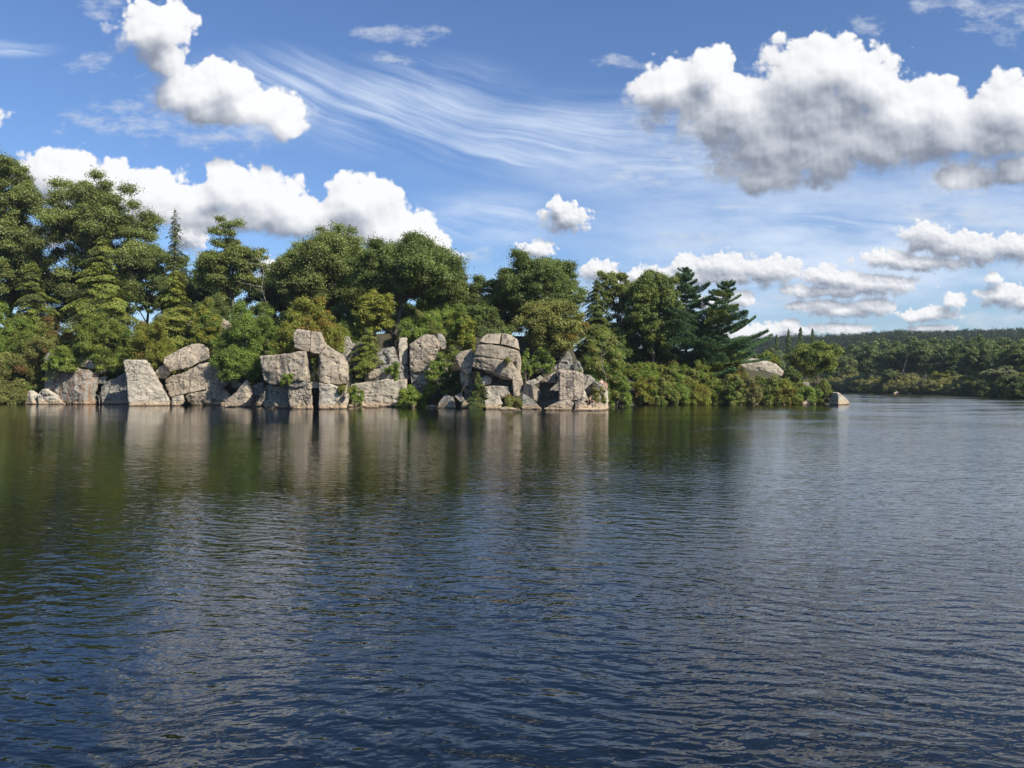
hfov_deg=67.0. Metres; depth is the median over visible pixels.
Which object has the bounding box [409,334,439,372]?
cliff block
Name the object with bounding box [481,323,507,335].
grass
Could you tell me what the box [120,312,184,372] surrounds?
shrub
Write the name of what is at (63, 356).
shrub
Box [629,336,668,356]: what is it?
shrub
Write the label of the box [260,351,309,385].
boulder
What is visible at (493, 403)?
boulder
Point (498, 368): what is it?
boulder
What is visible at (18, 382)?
shrub
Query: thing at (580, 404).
boulder
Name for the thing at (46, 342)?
shrub
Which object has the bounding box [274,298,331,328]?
shrub
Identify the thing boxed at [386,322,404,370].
bare sapling
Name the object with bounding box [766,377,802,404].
shrub
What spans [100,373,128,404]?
boulder
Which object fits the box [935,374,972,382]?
shrub
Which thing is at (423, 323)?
shrub
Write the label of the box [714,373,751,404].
shrub
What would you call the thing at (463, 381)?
boulder
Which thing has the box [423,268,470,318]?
oak tree
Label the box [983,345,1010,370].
tree
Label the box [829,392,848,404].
boulder
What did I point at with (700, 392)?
shrub
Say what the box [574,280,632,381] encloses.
cedar tree
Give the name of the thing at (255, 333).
shrub
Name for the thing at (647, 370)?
shrub
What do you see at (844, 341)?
forest
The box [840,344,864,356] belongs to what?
tree
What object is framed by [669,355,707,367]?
shrub
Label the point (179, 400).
boulder
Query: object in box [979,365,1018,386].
tree
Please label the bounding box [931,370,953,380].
tree
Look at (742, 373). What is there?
shrub
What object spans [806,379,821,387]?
shrub
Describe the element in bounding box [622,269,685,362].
maple tree
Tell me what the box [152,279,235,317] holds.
oak tree
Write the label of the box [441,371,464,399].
shrub
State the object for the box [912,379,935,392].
shrub
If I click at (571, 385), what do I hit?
boulder
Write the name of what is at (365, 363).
young hemlock
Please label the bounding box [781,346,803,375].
tree
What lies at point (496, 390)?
boulder
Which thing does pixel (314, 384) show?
boulder
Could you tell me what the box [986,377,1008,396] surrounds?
shrub
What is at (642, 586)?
lake water
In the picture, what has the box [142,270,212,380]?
hemlock tree
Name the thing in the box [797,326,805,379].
conifer tree
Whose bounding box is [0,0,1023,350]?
sky
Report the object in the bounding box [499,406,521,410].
boulder
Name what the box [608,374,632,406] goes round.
shrub
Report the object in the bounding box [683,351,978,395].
hill
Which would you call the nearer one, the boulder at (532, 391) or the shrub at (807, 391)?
the boulder at (532, 391)
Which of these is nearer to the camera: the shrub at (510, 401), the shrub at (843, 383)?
the shrub at (510, 401)
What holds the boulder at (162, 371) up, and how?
on the boulder at (145, 387)
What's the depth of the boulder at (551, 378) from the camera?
91.14 m
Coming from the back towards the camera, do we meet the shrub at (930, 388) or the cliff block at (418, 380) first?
the shrub at (930, 388)
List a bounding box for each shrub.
[0,301,22,378]
[0,312,43,371]
[0,350,45,403]
[6,381,32,403]
[15,314,77,369]
[40,344,78,374]
[69,305,133,374]
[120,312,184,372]
[185,297,223,354]
[189,293,233,326]
[208,300,280,379]
[215,345,261,382]
[232,301,277,327]
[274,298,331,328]
[310,354,318,382]
[327,298,366,335]
[334,321,362,343]
[348,385,365,407]
[382,305,417,333]
[394,309,454,347]
[395,384,427,407]
[418,299,466,331]
[423,384,439,406]
[424,352,455,397]
[439,303,478,362]
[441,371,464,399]
[461,302,514,337]
[500,392,522,409]
[520,348,532,381]
[529,347,555,374]
[577,335,628,403]
[589,384,606,403]
[607,322,639,362]
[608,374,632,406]
[620,362,635,375]
[626,361,662,380]
[628,350,667,359]
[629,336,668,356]
[631,353,646,360]
[632,375,660,404]
[650,376,681,404]
[655,351,690,364]
[657,362,672,376]
[663,358,699,383]
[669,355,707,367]
[669,371,693,404]
[684,381,712,404]
[691,359,713,383]
[700,364,728,391]
[702,377,728,404]
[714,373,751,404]
[718,368,748,392]
[721,353,741,369]
[727,375,766,404]
[750,377,770,387]
[754,373,785,404]
[756,350,781,366]
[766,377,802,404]
[781,365,804,383]
[785,380,824,404]
[806,373,828,381]
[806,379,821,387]
[814,375,834,387]
[814,378,832,404]
[827,377,847,390]
[828,373,857,379]
[836,375,855,390]
[846,378,866,392]
[848,371,877,384]
[856,376,877,392]
[866,379,889,392]
[882,380,894,391]
[891,377,910,393]
[892,373,926,381]
[901,380,922,392]
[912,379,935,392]
[922,381,944,392]
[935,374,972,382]
[935,379,953,393]
[945,381,961,394]
[952,371,980,389]
[954,380,974,395]
[969,379,990,395]
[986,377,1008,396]
[997,371,1023,392]
[1004,381,1023,398]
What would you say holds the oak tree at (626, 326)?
on the ground at (385, 341)
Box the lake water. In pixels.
[0,392,1023,767]
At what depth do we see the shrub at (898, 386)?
236.12 m
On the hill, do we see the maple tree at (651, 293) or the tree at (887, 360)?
the tree at (887, 360)
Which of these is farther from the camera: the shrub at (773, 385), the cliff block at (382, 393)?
the shrub at (773, 385)
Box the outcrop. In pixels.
[740,358,783,375]
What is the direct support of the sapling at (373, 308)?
on the ground at (385, 341)
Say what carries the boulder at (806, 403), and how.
in the lake water
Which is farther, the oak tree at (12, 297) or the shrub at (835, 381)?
the shrub at (835, 381)
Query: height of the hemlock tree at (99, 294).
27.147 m
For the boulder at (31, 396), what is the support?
in the lake water
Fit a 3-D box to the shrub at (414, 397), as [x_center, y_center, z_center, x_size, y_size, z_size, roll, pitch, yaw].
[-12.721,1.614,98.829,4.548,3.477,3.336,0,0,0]
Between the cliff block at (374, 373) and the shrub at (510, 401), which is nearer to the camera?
the shrub at (510, 401)
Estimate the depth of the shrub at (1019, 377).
173.19 m
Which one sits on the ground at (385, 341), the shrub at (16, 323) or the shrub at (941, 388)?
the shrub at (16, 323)
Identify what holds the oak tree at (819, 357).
on the ground at (385, 341)
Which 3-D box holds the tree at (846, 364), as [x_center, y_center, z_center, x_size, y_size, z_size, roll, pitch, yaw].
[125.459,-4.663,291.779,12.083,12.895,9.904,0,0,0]
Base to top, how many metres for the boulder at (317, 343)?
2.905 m
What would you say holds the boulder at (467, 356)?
on the boulder at (463, 381)
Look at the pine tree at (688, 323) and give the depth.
118.68 m
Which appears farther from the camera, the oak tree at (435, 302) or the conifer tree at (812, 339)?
the conifer tree at (812, 339)
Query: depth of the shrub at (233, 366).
105.14 m
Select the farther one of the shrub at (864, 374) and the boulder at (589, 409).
the shrub at (864, 374)
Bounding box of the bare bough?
[236,245,271,318]
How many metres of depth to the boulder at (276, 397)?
93.67 m
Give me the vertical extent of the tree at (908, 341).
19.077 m
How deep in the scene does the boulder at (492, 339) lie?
91.85 m
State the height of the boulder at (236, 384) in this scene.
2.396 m
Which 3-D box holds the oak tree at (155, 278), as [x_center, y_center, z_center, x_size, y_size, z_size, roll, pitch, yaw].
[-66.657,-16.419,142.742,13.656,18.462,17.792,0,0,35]
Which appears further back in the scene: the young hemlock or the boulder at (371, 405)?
the young hemlock
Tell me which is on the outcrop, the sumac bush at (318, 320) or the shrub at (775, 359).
the shrub at (775, 359)
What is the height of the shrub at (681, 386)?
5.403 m
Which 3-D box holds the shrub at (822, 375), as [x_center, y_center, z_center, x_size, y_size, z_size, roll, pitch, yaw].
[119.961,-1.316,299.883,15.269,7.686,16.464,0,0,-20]
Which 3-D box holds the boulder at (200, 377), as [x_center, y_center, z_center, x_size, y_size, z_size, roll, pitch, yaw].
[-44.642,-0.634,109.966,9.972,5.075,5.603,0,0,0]
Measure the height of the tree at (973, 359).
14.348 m
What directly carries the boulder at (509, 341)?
on the boulder at (494, 351)
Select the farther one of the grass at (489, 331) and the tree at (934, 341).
the tree at (934, 341)
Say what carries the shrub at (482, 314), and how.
on the ground at (385, 341)
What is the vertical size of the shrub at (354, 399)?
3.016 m
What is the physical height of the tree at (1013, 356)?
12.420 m
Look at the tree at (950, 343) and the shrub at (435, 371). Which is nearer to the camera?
the shrub at (435, 371)
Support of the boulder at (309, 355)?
on the boulder at (276, 367)
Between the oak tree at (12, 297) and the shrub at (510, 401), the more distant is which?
the oak tree at (12, 297)
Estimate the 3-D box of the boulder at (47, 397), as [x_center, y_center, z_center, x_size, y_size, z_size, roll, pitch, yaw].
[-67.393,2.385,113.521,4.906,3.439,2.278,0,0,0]
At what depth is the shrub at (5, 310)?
125.44 m
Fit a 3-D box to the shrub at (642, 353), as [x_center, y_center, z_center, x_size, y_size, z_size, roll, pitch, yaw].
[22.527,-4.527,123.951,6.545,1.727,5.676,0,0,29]
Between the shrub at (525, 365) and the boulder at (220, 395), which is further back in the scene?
the boulder at (220, 395)
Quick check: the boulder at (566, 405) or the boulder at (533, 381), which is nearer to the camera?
the boulder at (566, 405)
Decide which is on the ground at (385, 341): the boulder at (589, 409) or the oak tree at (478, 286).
the oak tree at (478, 286)
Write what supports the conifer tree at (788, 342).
on the hill
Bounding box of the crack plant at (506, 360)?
[503,357,510,364]
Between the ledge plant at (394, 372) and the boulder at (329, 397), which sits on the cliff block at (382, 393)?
the ledge plant at (394, 372)
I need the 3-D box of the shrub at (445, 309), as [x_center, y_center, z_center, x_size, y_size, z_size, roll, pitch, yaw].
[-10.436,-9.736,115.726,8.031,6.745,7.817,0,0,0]
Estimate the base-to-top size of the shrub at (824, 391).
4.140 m
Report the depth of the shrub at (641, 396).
108.74 m
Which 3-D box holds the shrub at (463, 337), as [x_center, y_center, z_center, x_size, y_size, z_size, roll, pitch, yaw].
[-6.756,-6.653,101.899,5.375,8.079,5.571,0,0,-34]
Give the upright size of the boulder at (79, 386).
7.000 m
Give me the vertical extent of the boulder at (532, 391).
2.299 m
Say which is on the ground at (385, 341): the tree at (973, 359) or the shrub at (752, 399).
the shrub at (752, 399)
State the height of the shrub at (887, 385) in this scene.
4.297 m
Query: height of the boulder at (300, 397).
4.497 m
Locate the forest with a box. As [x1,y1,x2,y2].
[695,327,1023,375]
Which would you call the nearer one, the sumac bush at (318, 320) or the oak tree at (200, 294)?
the sumac bush at (318, 320)
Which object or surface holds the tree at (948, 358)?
on the hill
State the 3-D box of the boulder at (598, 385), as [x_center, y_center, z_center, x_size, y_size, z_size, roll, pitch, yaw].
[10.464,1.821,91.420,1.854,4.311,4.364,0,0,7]
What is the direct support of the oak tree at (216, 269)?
on the ground at (385, 341)
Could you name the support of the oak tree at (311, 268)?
on the ground at (385, 341)
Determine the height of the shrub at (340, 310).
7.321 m
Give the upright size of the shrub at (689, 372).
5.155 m
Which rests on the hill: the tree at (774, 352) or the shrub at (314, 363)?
the tree at (774, 352)
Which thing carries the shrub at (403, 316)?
on the ground at (385, 341)
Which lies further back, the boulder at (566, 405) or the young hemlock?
the young hemlock
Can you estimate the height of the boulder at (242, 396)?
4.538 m
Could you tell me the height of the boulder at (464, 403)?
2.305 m
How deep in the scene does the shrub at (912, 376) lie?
242.02 m
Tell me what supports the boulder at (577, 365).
on the ground at (385, 341)
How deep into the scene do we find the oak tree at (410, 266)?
108.86 m
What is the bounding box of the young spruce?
[465,372,486,409]
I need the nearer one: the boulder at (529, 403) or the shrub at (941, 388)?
the boulder at (529, 403)
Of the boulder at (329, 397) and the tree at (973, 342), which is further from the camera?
the tree at (973, 342)
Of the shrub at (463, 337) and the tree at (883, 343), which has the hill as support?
the tree at (883, 343)
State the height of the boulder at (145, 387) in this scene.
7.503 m
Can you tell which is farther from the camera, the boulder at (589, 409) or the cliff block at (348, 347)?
the cliff block at (348, 347)
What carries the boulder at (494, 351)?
on the boulder at (498, 368)
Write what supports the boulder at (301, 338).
on the boulder at (276, 367)
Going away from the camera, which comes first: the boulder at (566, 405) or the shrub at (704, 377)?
the boulder at (566, 405)
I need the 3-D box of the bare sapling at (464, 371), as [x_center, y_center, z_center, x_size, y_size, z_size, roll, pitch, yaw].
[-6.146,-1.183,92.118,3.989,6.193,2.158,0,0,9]
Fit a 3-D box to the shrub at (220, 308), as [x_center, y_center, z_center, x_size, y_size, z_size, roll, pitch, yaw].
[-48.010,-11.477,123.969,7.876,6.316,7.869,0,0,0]
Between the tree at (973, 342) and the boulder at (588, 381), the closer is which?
the boulder at (588, 381)
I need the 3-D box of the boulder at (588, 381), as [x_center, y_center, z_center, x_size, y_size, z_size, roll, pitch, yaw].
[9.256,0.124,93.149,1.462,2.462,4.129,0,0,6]
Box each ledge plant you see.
[280,372,293,385]
[337,385,351,394]
[383,362,399,379]
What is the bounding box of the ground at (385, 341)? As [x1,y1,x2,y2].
[2,332,828,407]
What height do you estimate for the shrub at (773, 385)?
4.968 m
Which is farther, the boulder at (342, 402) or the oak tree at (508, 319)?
the oak tree at (508, 319)
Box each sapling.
[351,287,399,348]
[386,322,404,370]
[443,348,474,399]
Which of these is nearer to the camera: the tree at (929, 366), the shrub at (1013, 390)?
the shrub at (1013, 390)
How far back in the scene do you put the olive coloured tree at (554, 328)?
97.76 m
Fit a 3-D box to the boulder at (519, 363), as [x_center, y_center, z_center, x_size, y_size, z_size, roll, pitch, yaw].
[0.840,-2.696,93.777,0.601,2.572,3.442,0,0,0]
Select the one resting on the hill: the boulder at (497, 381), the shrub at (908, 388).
the shrub at (908, 388)
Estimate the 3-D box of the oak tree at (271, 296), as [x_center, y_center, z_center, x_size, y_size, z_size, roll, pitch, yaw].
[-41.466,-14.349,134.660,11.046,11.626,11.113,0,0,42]
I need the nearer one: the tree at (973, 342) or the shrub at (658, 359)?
the shrub at (658, 359)
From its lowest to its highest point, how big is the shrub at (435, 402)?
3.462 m
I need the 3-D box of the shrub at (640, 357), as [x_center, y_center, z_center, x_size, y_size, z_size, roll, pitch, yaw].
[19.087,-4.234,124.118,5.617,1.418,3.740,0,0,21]
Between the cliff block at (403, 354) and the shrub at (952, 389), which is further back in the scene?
the shrub at (952, 389)
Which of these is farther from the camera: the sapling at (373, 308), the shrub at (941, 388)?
the shrub at (941, 388)
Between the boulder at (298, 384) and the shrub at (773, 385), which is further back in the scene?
the shrub at (773, 385)
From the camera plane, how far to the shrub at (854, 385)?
268.95 m
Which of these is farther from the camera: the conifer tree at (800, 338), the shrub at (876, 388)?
the conifer tree at (800, 338)
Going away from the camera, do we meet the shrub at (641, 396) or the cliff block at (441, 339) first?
the cliff block at (441, 339)
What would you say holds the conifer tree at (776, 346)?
on the hill
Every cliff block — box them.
[342,336,353,362]
[350,379,406,406]
[351,342,370,381]
[365,346,409,381]
[368,368,380,378]
[398,338,407,364]
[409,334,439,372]
[409,360,450,406]
[436,333,445,349]
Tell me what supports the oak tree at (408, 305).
on the ground at (385, 341)
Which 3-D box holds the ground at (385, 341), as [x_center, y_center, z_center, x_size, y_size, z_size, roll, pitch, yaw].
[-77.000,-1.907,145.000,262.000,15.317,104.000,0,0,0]
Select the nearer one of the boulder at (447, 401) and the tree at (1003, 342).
the boulder at (447, 401)
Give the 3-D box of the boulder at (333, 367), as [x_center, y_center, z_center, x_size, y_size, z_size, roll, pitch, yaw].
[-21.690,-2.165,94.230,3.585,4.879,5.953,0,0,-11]
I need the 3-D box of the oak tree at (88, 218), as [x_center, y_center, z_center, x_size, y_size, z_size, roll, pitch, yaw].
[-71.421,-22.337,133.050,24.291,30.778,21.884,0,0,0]
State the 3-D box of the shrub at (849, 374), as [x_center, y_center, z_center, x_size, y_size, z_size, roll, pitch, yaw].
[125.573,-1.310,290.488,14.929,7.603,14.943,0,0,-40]
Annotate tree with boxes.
[0,151,51,306]
[0,215,60,312]
[0,261,63,392]
[23,165,172,307]
[38,272,138,326]
[40,235,144,402]
[116,245,196,323]
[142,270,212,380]
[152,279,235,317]
[154,210,195,314]
[190,213,270,315]
[243,272,290,314]
[263,220,368,310]
[327,276,358,325]
[337,229,474,333]
[376,302,420,333]
[414,296,465,327]
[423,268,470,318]
[462,266,517,322]
[466,308,521,334]
[492,245,590,316]
[510,298,591,358]
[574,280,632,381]
[594,270,639,328]
[606,310,640,343]
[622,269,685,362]
[655,267,731,368]
[656,325,714,351]
[689,279,772,375]
[746,350,759,357]
[765,347,786,370]
[774,334,778,353]
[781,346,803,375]
[783,339,847,383]
[786,328,790,349]
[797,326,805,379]
[809,328,814,375]
[827,355,858,376]
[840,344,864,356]
[846,342,885,375]
[869,337,890,375]
[870,340,914,377]
[878,369,902,384]
[886,335,918,372]
[896,338,944,377]
[921,345,947,375]
[924,338,946,371]
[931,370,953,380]
[933,343,975,376]
[942,335,964,350]
[952,340,998,375]
[962,334,996,347]
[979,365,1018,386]
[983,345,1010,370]
[992,337,1013,349]
[994,343,1023,372]
[1013,338,1023,348]
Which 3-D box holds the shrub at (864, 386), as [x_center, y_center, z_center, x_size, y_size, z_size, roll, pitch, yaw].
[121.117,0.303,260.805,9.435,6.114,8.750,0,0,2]
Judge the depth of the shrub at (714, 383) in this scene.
111.62 m
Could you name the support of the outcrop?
on the ground at (385, 341)
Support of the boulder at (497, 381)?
on the ground at (385, 341)
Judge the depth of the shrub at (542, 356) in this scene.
95.88 m
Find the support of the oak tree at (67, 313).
on the ground at (385, 341)
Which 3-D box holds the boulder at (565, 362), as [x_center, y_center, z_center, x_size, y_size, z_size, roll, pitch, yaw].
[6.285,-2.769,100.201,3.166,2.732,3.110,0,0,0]
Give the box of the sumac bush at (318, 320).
[268,296,350,354]
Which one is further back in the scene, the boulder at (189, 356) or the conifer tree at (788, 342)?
the conifer tree at (788, 342)
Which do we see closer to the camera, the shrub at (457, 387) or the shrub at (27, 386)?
the shrub at (457, 387)
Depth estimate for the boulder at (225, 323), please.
119.80 m
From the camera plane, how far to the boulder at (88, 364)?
113.53 m
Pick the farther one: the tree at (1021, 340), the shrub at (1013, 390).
the tree at (1021, 340)
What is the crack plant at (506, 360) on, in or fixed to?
on the boulder at (498, 368)
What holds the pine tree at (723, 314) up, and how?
on the ground at (385, 341)
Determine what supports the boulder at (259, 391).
on the ground at (385, 341)
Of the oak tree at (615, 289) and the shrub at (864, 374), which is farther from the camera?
the shrub at (864, 374)
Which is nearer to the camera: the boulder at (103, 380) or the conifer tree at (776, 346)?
the boulder at (103, 380)
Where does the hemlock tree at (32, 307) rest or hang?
on the ground at (385, 341)
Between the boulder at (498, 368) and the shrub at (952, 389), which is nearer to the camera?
the boulder at (498, 368)
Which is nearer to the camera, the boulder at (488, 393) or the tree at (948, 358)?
the boulder at (488, 393)
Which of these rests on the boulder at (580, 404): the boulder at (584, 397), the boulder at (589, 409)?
the boulder at (584, 397)
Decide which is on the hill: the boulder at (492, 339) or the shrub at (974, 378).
the shrub at (974, 378)
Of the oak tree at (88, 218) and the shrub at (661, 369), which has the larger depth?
the oak tree at (88, 218)
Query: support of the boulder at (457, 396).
on the boulder at (464, 403)
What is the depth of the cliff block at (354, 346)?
103.71 m
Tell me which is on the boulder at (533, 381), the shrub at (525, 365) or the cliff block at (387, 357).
the shrub at (525, 365)
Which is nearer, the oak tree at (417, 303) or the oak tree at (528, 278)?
the oak tree at (528, 278)
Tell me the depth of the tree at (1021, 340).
244.41 m
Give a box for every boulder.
[25,390,37,404]
[36,389,65,404]
[44,368,98,404]
[77,357,95,368]
[98,376,107,383]
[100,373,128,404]
[123,359,171,405]
[155,365,170,378]
[163,343,210,371]
[165,362,227,397]
[171,395,184,405]
[185,386,230,405]
[220,319,230,332]
[221,380,253,406]
[231,372,249,387]
[253,382,265,405]
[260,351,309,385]
[264,385,290,408]
[288,384,312,408]
[289,381,309,387]
[293,329,310,352]
[307,345,328,357]
[310,331,326,354]
[310,382,318,387]
[318,383,341,409]
[319,345,348,385]
[333,384,348,408]
[365,403,378,407]
[437,394,455,408]
[455,349,473,374]
[455,393,464,402]
[460,371,468,387]
[461,399,470,408]
[465,368,512,399]
[472,355,516,379]
[475,344,517,363]
[479,333,500,345]
[482,375,491,385]
[482,388,490,398]
[484,395,502,409]
[485,385,509,398]
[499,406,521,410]
[501,333,519,350]
[512,370,522,395]
[517,351,521,371]
[520,394,541,409]
[523,384,540,402]
[525,379,538,384]
[528,360,544,373]
[536,375,542,383]
[538,382,558,408]
[541,372,557,383]
[544,399,573,410]
[554,352,572,369]
[557,369,584,401]
[573,361,582,370]
[573,408,602,410]
[575,400,587,408]
[581,390,587,400]
[584,375,594,394]
[587,401,606,410]
[593,381,608,409]
[800,400,815,404]
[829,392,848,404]
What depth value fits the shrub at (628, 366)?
115.87 m
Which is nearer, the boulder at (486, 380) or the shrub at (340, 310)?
the boulder at (486, 380)
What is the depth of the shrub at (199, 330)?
115.03 m
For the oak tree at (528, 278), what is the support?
on the ground at (385, 341)
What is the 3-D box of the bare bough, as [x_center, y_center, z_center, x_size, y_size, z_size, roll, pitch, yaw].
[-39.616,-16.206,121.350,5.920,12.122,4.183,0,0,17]
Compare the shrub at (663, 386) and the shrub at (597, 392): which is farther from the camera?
the shrub at (663, 386)
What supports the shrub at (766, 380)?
on the ground at (385, 341)
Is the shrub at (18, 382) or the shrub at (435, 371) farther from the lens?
the shrub at (18, 382)
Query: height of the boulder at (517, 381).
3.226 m
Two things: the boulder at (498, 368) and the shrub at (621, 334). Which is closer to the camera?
the boulder at (498, 368)
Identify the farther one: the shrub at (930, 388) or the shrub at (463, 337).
the shrub at (930, 388)
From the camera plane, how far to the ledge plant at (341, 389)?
90.74 m
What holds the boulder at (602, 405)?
in the lake water
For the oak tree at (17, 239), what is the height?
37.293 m
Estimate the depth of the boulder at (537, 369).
96.59 m
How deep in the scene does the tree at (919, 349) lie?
260.35 m
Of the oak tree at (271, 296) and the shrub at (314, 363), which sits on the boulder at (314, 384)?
the shrub at (314, 363)
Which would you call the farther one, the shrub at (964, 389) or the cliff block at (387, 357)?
the shrub at (964, 389)
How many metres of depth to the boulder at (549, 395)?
93.91 m
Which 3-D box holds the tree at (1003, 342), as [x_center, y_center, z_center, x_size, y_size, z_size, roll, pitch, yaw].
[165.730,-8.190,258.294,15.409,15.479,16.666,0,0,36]
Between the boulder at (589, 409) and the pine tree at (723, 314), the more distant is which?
the pine tree at (723, 314)
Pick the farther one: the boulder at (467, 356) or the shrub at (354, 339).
the shrub at (354, 339)
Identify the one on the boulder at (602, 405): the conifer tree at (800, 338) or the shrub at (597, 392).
the shrub at (597, 392)
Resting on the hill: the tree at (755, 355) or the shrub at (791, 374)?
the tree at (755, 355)
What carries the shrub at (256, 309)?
on the ground at (385, 341)
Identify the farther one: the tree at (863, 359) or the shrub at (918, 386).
the tree at (863, 359)
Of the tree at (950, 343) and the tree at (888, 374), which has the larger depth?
the tree at (950, 343)
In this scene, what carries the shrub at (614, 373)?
on the ground at (385, 341)
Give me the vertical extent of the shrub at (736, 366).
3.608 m
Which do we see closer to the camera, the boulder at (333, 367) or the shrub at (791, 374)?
the boulder at (333, 367)
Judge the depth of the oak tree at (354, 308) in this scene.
131.85 m
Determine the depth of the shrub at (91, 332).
113.67 m
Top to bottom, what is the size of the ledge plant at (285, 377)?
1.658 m
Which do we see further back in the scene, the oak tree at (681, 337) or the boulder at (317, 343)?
the oak tree at (681, 337)
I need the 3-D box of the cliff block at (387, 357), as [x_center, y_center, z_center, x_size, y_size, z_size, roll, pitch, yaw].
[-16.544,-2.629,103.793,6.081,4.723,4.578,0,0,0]
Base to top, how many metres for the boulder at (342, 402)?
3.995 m
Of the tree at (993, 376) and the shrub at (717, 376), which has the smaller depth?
the shrub at (717, 376)
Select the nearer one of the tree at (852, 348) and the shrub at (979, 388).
the shrub at (979, 388)
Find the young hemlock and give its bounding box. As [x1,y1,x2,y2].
[347,327,383,377]

